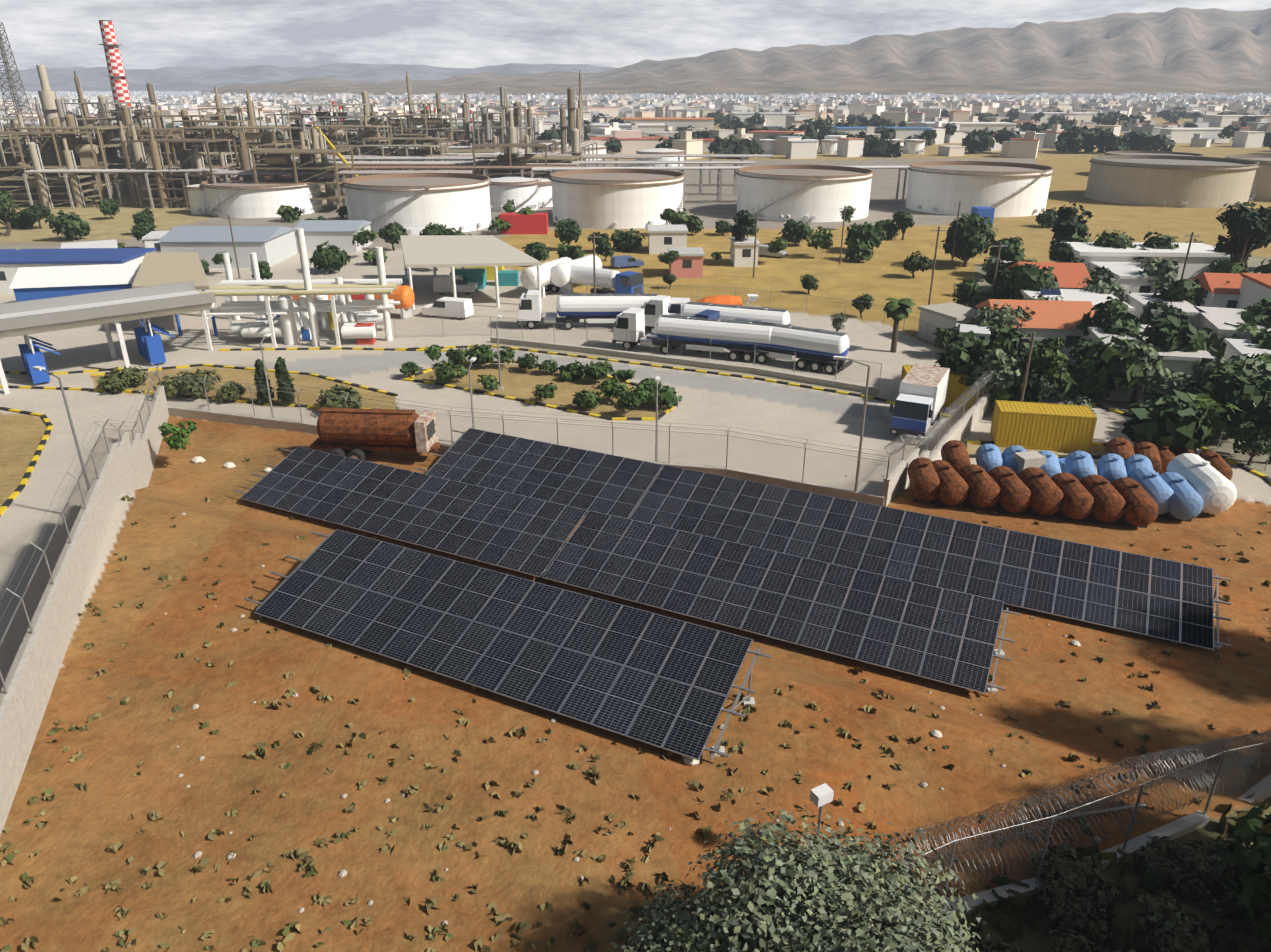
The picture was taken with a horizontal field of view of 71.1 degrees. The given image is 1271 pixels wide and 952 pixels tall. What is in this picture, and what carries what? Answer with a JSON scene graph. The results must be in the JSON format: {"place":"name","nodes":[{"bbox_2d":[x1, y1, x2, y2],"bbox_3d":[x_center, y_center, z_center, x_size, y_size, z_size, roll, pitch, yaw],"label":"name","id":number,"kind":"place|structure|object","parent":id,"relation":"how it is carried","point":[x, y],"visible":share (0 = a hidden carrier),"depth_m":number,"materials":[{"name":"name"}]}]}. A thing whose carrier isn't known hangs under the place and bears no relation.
{"place":"outdoors","nodes":[
{"label":"outdoors","id":0,"kind":"place"},
{"bbox_2d":[0,22,36,155],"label":"lattice tower","id":1,"kind":"structure","parent":0,"point":[9,77],"depth_m":296.67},
{"bbox_2d":[0,63,615,91],"bbox_3d":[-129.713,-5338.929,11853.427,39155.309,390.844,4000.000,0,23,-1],"label":"mountain range","id":2,"kind":"structure","parent":0,"point":[174,79],"depth_m":12504.62,"materials":[{"name":"stone"}]},
{"bbox_2d":[0,92,1270,951],"bbox_3d":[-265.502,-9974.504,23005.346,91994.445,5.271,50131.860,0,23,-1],"label":"ground","id":3,"kind":"structure","parent":0,"point":[1194,695],"depth_m":30.43,"materials":[{"name":"soil"}]},
{"bbox_2d":[0,189,20,236],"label":"tree","id":4,"kind":"object","parent":3,"relation":"on","point":[6,200],"visible":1,"depth_m":148.63,"materials":[{"name":"green plant"}]},
{"bbox_2d":[20,203,50,228],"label":"tree","id":5,"kind":"object","parent":3,"relation":"on","point":[34,212],"visible":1,"depth_m":155.93,"materials":[{"name":"green plant"}]},
{"bbox_2d":[45,210,90,240],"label":"tree","id":6,"kind":"object","parent":3,"relation":"on","point":[68,226],"visible":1,"depth_m":143.72,"materials":[{"name":"green plant"}]},
{"bbox_2d":[0,281,215,393],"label":"station canopy","id":7,"kind":"object","parent":3,"relation":"on","point":[105,308],"visible":1,"depth_m":77.10,"materials":[{"name":"metal"}]},
{"bbox_2d":[97,197,119,218],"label":"tree","id":8,"kind":"object","parent":3,"relation":"on","point":[109,206],"visible":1,"depth_m":167.88,"materials":[{"name":"green plant"}]},
{"bbox_2d":[99,20,134,125],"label":"striped chimney","id":9,"kind":"object","parent":3,"relation":"on","point":[118,83],"visible":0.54,"depth_m":293.70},
{"bbox_2d":[96,366,148,393],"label":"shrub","id":10,"kind":"object","parent":3,"relation":"on","point":[116,381],"visible":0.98,"depth_m":72.66,"materials":[{"name":"green plant"}]},
{"bbox_2d":[157,420,196,449],"bbox_3d":[-26.086,-2.314,50.830,1.528,1.704,2.014,12,26,25],"label":"bush","id":11,"kind":"object","parent":3,"relation":"on","point":[175,439],"visible":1,"depth_m":50.47,"materials":[{"name":"green plant"}]},
{"bbox_2d":[153,369,222,400],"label":"shrubs","id":12,"kind":"object","parent":3,"relation":"on","point":[188,387],"visible":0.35,"depth_m":70.60,"materials":[{"name":"green plant"}]},
{"bbox_2d":[184,184,208,214],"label":"storage tank","id":13,"kind":"object","parent":3,"relation":"on","point":[197,198],"visible":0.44,"depth_m":174.87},
{"bbox_2d":[216,381,245,401],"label":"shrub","id":14,"kind":"object","parent":3,"relation":"on","point":[230,392],"visible":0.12,"depth_m":69.98,"materials":[{"name":"green plant"}]},
{"bbox_2d":[200,176,322,217],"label":"storage tank","id":15,"kind":"object","parent":3,"relation":"on","point":[236,197],"visible":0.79,"depth_m":171.37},
{"bbox_2d":[253,359,274,405],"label":"island tree","id":16,"kind":"object","parent":3,"relation":"on","point":[259,375],"visible":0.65,"depth_m":69.21,"materials":[{"name":"green plant"}]},
{"bbox_2d":[0,220,541,335],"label":"industrial buildings","id":17,"kind":"structure","parent":3,"relation":"on","point":[73,268],"depth_m":107.14,"materials":[{"name":"paint"}]},
{"bbox_2d":[274,356,295,406],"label":"island tree","id":18,"kind":"object","parent":3,"relation":"on","point":[281,374],"visible":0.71,"depth_m":68.76,"materials":[{"name":"green plant"}]},
{"bbox_2d":[316,384,362,407],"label":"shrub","id":19,"kind":"object","parent":3,"relation":"on","point":[335,403],"visible":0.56,"depth_m":68.08,"materials":[{"name":"green plant"}]},
{"bbox_2d":[310,407,439,460],"bbox_3d":[-15.384,-2.434,52.384,7.500,3.009,2.630,2,24,5],"label":"rusty tanker truck","id":20,"kind":"object","parent":3,"relation":"on","point":[355,433],"visible":0.92,"depth_m":51.49,"materials":[{"name":"metal"}]},
{"bbox_2d":[377,222,406,250],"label":"tree","id":21,"kind":"object","parent":3,"relation":"on","point":[391,233],"visible":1,"depth_m":134.94,"materials":[{"name":"green plant"}]},
{"bbox_2d":[341,173,491,234],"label":"storage tank","id":22,"kind":"object","parent":3,"relation":"on","point":[413,203],"visible":0.9,"depth_m":150.95,"materials":[{"name":"metal"}]},
{"bbox_2d":[422,297,473,319],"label":"white van","id":23,"kind":"object","parent":3,"relation":"on","point":[458,308],"visible":0.88,"depth_m":95.41,"materials":[{"name":"paint"}]},
{"bbox_2d":[433,275,477,294],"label":"white van","id":24,"kind":"object","parent":3,"relation":"on","point":[442,284],"visible":0.92,"depth_m":106.81,"materials":[{"name":"paint"}]},
{"bbox_2d":[0,65,935,209],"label":"refinery process units","id":25,"kind":"object","parent":3,"relation":"on","point":[63,154],"visible":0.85,"depth_m":203.57},
{"bbox_2d":[489,177,541,211],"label":"storage tank","id":26,"kind":"object","parent":3,"relation":"on","point":[521,192],"visible":0.77,"depth_m":179.19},
{"bbox_2d":[399,344,682,409],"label":"shrubs","id":27,"kind":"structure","parent":3,"relation":"on","point":[644,390],"depth_m":73.01,"materials":[{"name":"green plant"}]},
{"bbox_2d":[535,178,552,207],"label":"storage tank","id":28,"kind":"object","parent":3,"relation":"on","point":[544,192],"visible":0.25,"depth_m":186.08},
{"bbox_2d":[555,218,581,245],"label":"tree","id":29,"kind":"object","parent":3,"relation":"on","point":[574,233],"visible":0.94,"depth_m":134.85,"materials":[{"name":"green plant"}]},
{"bbox_2d":[517,290,657,329],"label":"tanker truck","id":30,"kind":"object","parent":3,"relation":"on","point":[571,309],"visible":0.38,"depth_m":90.86,"materials":[{"name":"paint"}]},
{"bbox_2d":[544,261,643,293],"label":"tanker truck","id":31,"kind":"object","parent":3,"relation":"on","point":[628,282],"visible":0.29,"depth_m":103.64,"materials":[{"name":"grey"}]},
{"bbox_2d":[201,206,994,350],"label":"pipes and tanks","id":32,"kind":"object","parent":3,"relation":"on","point":[307,308],"visible":0.88,"depth_m":86.86,"materials":[{"name":"metal"}]},
{"bbox_2d":[549,168,687,228],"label":"storage tank","id":33,"kind":"object","parent":3,"relation":"on","point":[618,198],"visible":0.9,"depth_m":158.09,"materials":[{"name":"metal"}]},
{"bbox_2d":[610,255,643,268],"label":"van","id":34,"kind":"object","parent":3,"relation":"on","point":[619,262],"visible":1,"depth_m":122.56,"materials":[{"name":"paint"}]},
{"bbox_2d":[610,228,644,251],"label":"tree","id":35,"kind":"object","parent":3,"relation":"on","point":[626,241],"visible":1,"depth_m":134.95,"materials":[{"name":"green plant"}]},
{"bbox_2d":[0,90,1270,279],"bbox_3d":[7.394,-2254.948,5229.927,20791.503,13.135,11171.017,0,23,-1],"label":"city buildings","id":36,"kind":"structure","parent":3,"relation":"on","point":[640,113],"depth_m":610.39,"materials":[{"name":"concrete"}]},
{"bbox_2d":[0,283,1270,834],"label":"site fence walls","id":37,"kind":"structure","parent":3,"relation":"on","point":[128,463],"depth_m":39.70,"materials":[{"name":"concrete"}]},
{"bbox_2d":[0,458,1270,951],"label":"dry grass tufts","id":38,"kind":"object","parent":3,"relation":"on","point":[1010,922],"visible":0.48,"depth_m":22.05,"materials":[{"name":"plant"}]},
{"bbox_2d":[0,337,1270,515],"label":"yellow black kerbs","id":39,"kind":"structure","parent":3,"relation":"on","point":[622,354],"depth_m":75.55,"materials":[{"name":"paint"}]},
{"bbox_2d":[2,92,1270,464],"bbox_3d":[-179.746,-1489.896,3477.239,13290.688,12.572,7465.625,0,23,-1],"label":"trees","id":40,"kind":"object","parent":3,"relation":"on","point":[1234,388],"visible":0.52,"depth_m":79.58,"materials":[{"name":"green plant"}]},
{"bbox_2d":[33,201,1266,924],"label":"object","id":41,"kind":"object","parent":3,"relation":"on","point":[821,795],"visible":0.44,"depth_m":48.47,"materials":[{"name":"grey"}]},
{"bbox_2d":[636,147,685,166],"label":"storage tank","id":42,"kind":"object","parent":3,"relation":"on","point":[660,151],"visible":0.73,"depth_m":276.21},
{"bbox_2d":[607,878,761,951],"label":"olive tree","id":43,"kind":"object","parent":3,"relation":"on","point":[661,924],"visible":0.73,"depth_m":17.45,"materials":[{"name":"green plant"}]},
{"bbox_2d":[612,307,774,363],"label":"tanker truck","id":44,"kind":"object","parent":3,"relation":"on","point":[717,330],"visible":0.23,"depth_m":81.53,"materials":[{"name":"paint"}]},
{"bbox_2d":[142,225,1270,401],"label":"houses","id":45,"kind":"structure","parent":3,"relation":"on","point":[1225,302],"depth_m":87.67,"materials":[{"name":"paint"}]},
{"bbox_2d":[668,294,757,315],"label":"cement mixer truck","id":46,"kind":"object","parent":3,"relation":"on","point":[676,304],"visible":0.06,"depth_m":89.32,"materials":[{"name":"orange"}]},
{"bbox_2d":[643,295,789,333],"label":"tanker truck","id":47,"kind":"object","parent":3,"relation":"on","point":[656,307],"visible":0.38,"depth_m":86.60,"materials":[{"name":"paint"}]},
{"bbox_2d":[233,428,1231,760],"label":"solar panels","id":48,"kind":"object","parent":3,"relation":"on","point":[511,502],"visible":1,"depth_m":36.94,"materials":[{"name":"grey"}]},
{"bbox_2d":[730,209,758,241],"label":"tree","id":49,"kind":"object","parent":3,"relation":"on","point":[743,227],"depth_m":122.47,"materials":[{"name":"green plant"}]},
{"bbox_2d":[685,309,852,374],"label":"trailer","id":50,"kind":"object","parent":3,"relation":"on","point":[819,342],"visible":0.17,"depth_m":77.94,"materials":[{"name":"paint"}]},
{"bbox_2d":[778,218,813,245],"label":"tree","id":51,"kind":"object","parent":3,"relation":"on","point":[796,232],"visible":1,"depth_m":139.07,"materials":[{"name":"green plant"}]},
{"bbox_2d":[736,165,874,221],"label":"storage tank","id":52,"kind":"object","parent":3,"relation":"on","point":[810,193],"visible":1,"depth_m":165.99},
{"bbox_2d":[665,803,988,951],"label":"olive tree","id":53,"kind":"object","parent":3,"relation":"on","point":[811,900],"visible":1,"depth_m":16.58,"materials":[{"name":"green plant"}]},
{"bbox_2d":[852,293,874,317],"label":"road tree","id":54,"kind":"object","parent":3,"relation":"on","point":[865,299],"visible":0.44,"depth_m":95.40,"materials":[{"name":"green plant"}]},
{"bbox_2d":[883,298,916,352],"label":"palm tree","id":55,"kind":"object","parent":3,"relation":"on","point":[897,310],"visible":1,"depth_m":81.79,"materials":[{"name":"green plant"}]},
{"bbox_2d":[904,139,927,153],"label":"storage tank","id":56,"kind":"object","parent":3,"relation":"on","point":[914,146],"visible":1,"depth_m":339.74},
{"bbox_2d":[902,251,932,276],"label":"tree","id":57,"kind":"object","parent":3,"relation":"on","point":[913,263],"visible":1,"depth_m":115.52,"materials":[{"name":"green plant"}]},
{"bbox_2d":[889,364,949,438],"bbox_3d":[20.646,-5.327,64.642,2.910,3.608,7.570,12,26,25],"label":"truck","id":58,"kind":"object","parent":3,"relation":"on","point":[919,403],"visible":0.98,"depth_m":62.51,"materials":[{"name":"grey"}]},
{"bbox_2d":[908,457,939,502],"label":"rusty tank","id":59,"kind":"object","parent":3,"relation":"on","point":[924,480],"visible":0.96,"depth_m":46.93,"materials":[{"name":"metal"}]},
{"bbox_2d":[900,365,983,407],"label":"yellow container","id":60,"kind":"object","parent":3,"relation":"on","point":[956,389],"visible":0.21,"depth_m":68.73,"materials":[{"name":"metal"}]},
{"bbox_2d":[932,327,959,350],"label":"tree","id":61,"kind":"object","parent":3,"relation":"on","point":[941,339],"depth_m":81.03,"materials":[{"name":"green plant"}]},
{"bbox_2d":[932,460,968,505],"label":"rusty tank","id":62,"kind":"object","parent":3,"relation":"on","point":[953,489],"visible":0.88,"depth_m":46.36,"materials":[{"name":"metal"}]},
{"bbox_2d":[941,440,970,472],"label":"rusty tank","id":63,"kind":"object","parent":3,"relation":"on","point":[954,454],"visible":0.62,"depth_m":49.89,"materials":[{"name":"metal"}]},
{"bbox_2d":[941,213,997,266],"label":"tree","id":64,"kind":"object","parent":3,"relation":"on","point":[973,236],"visible":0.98,"depth_m":120.28,"materials":[{"name":"green plant"}]},
{"bbox_2d":[959,324,990,347],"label":"white cabin","id":65,"kind":"object","parent":3,"relation":"on","point":[979,330],"visible":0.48,"depth_m":70.46,"materials":[{"name":"paint"}]},
{"bbox_2d":[958,464,1000,509],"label":"rusty tank","id":66,"kind":"object","parent":3,"relation":"on","point":[984,490],"visible":0.88,"depth_m":46.11,"materials":[{"name":"metal"}]},
{"bbox_2d":[906,161,1054,216],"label":"storage tank","id":67,"kind":"object","parent":3,"relation":"on","point":[1007,189],"visible":0.9,"depth_m":173.25,"materials":[{"name":"metal"}]},
{"bbox_2d":[975,444,1003,472],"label":"cylindrical tank","id":68,"kind":"object","parent":3,"relation":"on","point":[988,457],"visible":0.73,"depth_m":49.67,"materials":[{"name":"paint"}]},
{"bbox_2d":[970,286,1009,309],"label":"tree","id":69,"kind":"object","parent":3,"relation":"on","point":[981,296],"visible":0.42,"depth_m":95.32,"materials":[{"name":"green plant"}]},
{"bbox_2d":[989,236,1026,260],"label":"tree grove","id":70,"kind":"object","parent":3,"relation":"on","point":[1014,245],"visible":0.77,"depth_m":115.03,"materials":[{"name":"green plant"}]},
{"bbox_2d":[988,466,1031,512],"bbox_3d":[19.639,0.666,46.857,1.659,1.915,3.290,0,23,-1],"label":"rusty tank","id":71,"kind":"object","parent":3,"relation":"on","point":[1016,495],"visible":0.85,"depth_m":45.67,"materials":[{"name":"metal"}]},
{"bbox_2d":[750,731,1270,949],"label":"fence","id":72,"kind":"object","parent":3,"relation":"on","point":[1184,825],"visible":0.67,"depth_m":22.81,"materials":[{"name":"metal"}]},
{"bbox_2d":[1002,445,1026,474],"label":"cylindrical tank","id":73,"kind":"object","parent":3,"relation":"on","point":[1009,461],"visible":0.44,"depth_m":49.67,"materials":[{"name":"paint"}]},
{"bbox_2d":[1017,467,1063,516],"bbox_3d":[21.111,0.764,46.516,1.637,2.007,3.296,1,24,3],"label":"rusty tank","id":74,"kind":"object","parent":3,"relation":"on","point":[1046,492],"visible":0.85,"depth_m":45.34,"materials":[{"name":"metal"}]},
{"bbox_2d":[990,400,1096,453],"bbox_3d":[28.133,-3.444,61.614,6.106,2.592,2.470,5,24,11],"label":"shipping container","id":75,"kind":"object","parent":3,"relation":"on","point":[1049,427],"visible":1,"depth_m":60.64,"materials":[{"name":"metal"}]},
{"bbox_2d":[1035,207,1058,226],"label":"tree","id":76,"kind":"object","parent":3,"relation":"on","point":[1047,217],"visible":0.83,"depth_m":158.49,"materials":[{"name":"green plant"}]},
{"bbox_2d":[1038,450,1061,477],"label":"cylindrical tank","id":77,"kind":"object","parent":3,"relation":"on","point":[1050,467],"visible":0.46,"depth_m":48.45,"materials":[{"name":"paint"}]},
{"bbox_2d":[1051,202,1092,239],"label":"pine tree","id":78,"kind":"object","parent":3,"relation":"on","point":[1068,223],"visible":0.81,"depth_m":117.76,"materials":[{"name":"green plant"}]},
{"bbox_2d":[1051,472,1094,520],"bbox_3d":[22.502,1.003,46.053,1.566,1.936,3.198,2,24,5],"label":"rusty tank","id":79,"kind":"object","parent":3,"relation":"on","point":[1078,502],"visible":0.85,"depth_m":44.89,"materials":[{"name":"metal"}]},
{"bbox_2d":[1065,451,1096,481],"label":"cylindrical tank","id":80,"kind":"object","parent":3,"relation":"on","point":[1080,465],"visible":0.75,"depth_m":48.50,"materials":[{"name":"paint"}]},
{"bbox_2d":[1069,338,1104,366],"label":"tree","id":81,"kind":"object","parent":3,"relation":"on","point":[1080,349],"depth_m":72.46,"materials":[{"name":"green plant"}]},
{"bbox_2d":[1080,474,1125,523],"bbox_3d":[23.927,1.125,45.727,1.602,1.972,3.192,3,24,6],"label":"rusty tank","id":82,"kind":"object","parent":3,"relation":"on","point":[1109,505],"visible":0.83,"depth_m":44.59,"materials":[{"name":"metal"}]},
{"bbox_2d":[936,836,1270,951],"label":"scrub","id":83,"kind":"object","parent":3,"relation":"on","point":[1073,879],"visible":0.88,"depth_m":20.51,"materials":[{"name":"green plant"}]},
{"bbox_2d":[1097,453,1128,483],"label":"cylindrical tank","id":84,"kind":"object","parent":3,"relation":"on","point":[1111,467],"visible":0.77,"depth_m":48.24,"materials":[{"name":"paint"}]},
{"bbox_2d":[1091,229,1136,248],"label":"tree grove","id":85,"kind":"object","parent":3,"relation":"on","point":[1112,240],"visible":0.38,"depth_m":111.86,"materials":[{"name":"green plant"}]},
{"bbox_2d":[1105,437,1134,460],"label":"cylindrical tank","id":86,"kind":"object","parent":3,"relation":"on","point":[1123,448],"visible":0.5,"depth_m":50.60,"materials":[{"name":"metal"}]},
{"bbox_2d":[1111,477,1158,527],"bbox_3d":[25.335,1.289,45.362,1.594,1.964,3.307,3,24,8],"label":"rusty tank","id":87,"kind":"object","parent":3,"relation":"on","point":[1141,510],"visible":0.9,"depth_m":44.19,"materials":[{"name":"metal"}]},
{"bbox_2d":[1125,454,1152,475],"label":"cylindrical tank","id":88,"kind":"object","parent":3,"relation":"on","point":[1134,462],"visible":0.31,"depth_m":48.41,"materials":[{"name":"paint"}]},
{"bbox_2d":[1134,442,1161,472],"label":"cylindrical tank","id":89,"kind":"object","parent":3,"relation":"on","point":[1149,450],"visible":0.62,"depth_m":50.05,"materials":[{"name":"metal"}]},
{"bbox_2d":[1128,467,1173,516],"bbox_3d":[26.963,0.765,46.560,1.600,1.970,3.300,4,24,9],"label":"blue storage tank","id":90,"kind":"object","parent":3,"relation":"on","point":[1156,487],"visible":0.71,"depth_m":45.48,"materials":[{"name":"metal"}]},
{"bbox_2d":[1104,151,1204,156],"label":"storage tank","id":91,"kind":"object","parent":3,"relation":"on","point":[1149,153],"visible":0.27,"depth_m":258.02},
{"bbox_2d":[1141,231,1179,249],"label":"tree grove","id":92,"kind":"object","parent":3,"relation":"on","point":[1161,242],"visible":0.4,"depth_m":110.99,"materials":[{"name":"green plant"}]},
{"bbox_2d":[1139,299,1192,325],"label":"tree","id":93,"kind":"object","parent":3,"relation":"on","point":[1146,317],"depth_m":83.51,"materials":[{"name":"green plant"}]},
{"bbox_2d":[1085,155,1259,207],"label":"storage tank","id":94,"kind":"object","parent":3,"relation":"on","point":[1178,181],"visible":1,"depth_m":187.21,"materials":[{"name":"metal"}]},
{"bbox_2d":[1159,472,1202,521],"bbox_3d":[28.013,1.002,46.013,1.600,1.970,3.300,5,24,10],"label":"blue storage tank","id":95,"kind":"object","parent":3,"relation":"on","point":[1185,503],"visible":0.83,"depth_m":44.80,"materials":[{"name":"metal"}]},
{"bbox_2d":[1166,453,1236,513],"bbox_3d":[29.845,0.346,47.022,2.000,2.370,4.400,3,24,6],"label":"white tank","id":96,"kind":"object","parent":3,"relation":"on","point":[1215,489],"visible":0.83,"depth_m":45.47,"materials":[{"name":"metal"}]},
{"bbox_2d":[1199,451,1232,479],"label":"cylindrical tank","id":97,"kind":"object","parent":3,"relation":"on","point":[1218,463],"visible":0.48,"depth_m":54.75,"materials":[{"name":"metal"}]},
{"bbox_2d":[1212,792,1270,941],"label":"shadow tree","id":98,"kind":"object","parent":3,"relation":"on","point":[1257,885],"visible":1,"depth_m":16.84,"materials":[{"name":"green plant"}]},
{"bbox_2d":[1215,202,1270,263],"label":"pine tree","id":99,"kind":"object","parent":3,"relation":"on","point":[1246,226],"visible":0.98,"depth_m":98.80,"materials":[{"name":"green plant"}]},
{"bbox_2d":[1225,154,1270,200],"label":"storage tank","id":100,"kind":"object","parent":3,"relation":"on","point":[1263,181],"visible":0.54,"depth_m":197.90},
{"bbox_2d":[1232,424,1270,465],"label":"tree","id":101,"kind":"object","parent":3,"relation":"on","point":[1255,440],"depth_m":57.56,"materials":[{"name":"green plant"}]},
{"bbox_2d":[0,0,1270,71],"label":"sky","id":102,"kind":"structure","parent":0,"point":[152,34],"materials":[{"name":"grey"}]},
{"bbox_2d":[200,7,1270,94],"bbox_3d":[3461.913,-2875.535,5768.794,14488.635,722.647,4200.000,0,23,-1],"label":"mountain","id":103,"kind":"structure","parent":0,"point":[1182,51],"depth_m":5687.83,"materials":[{"name":"stone"}]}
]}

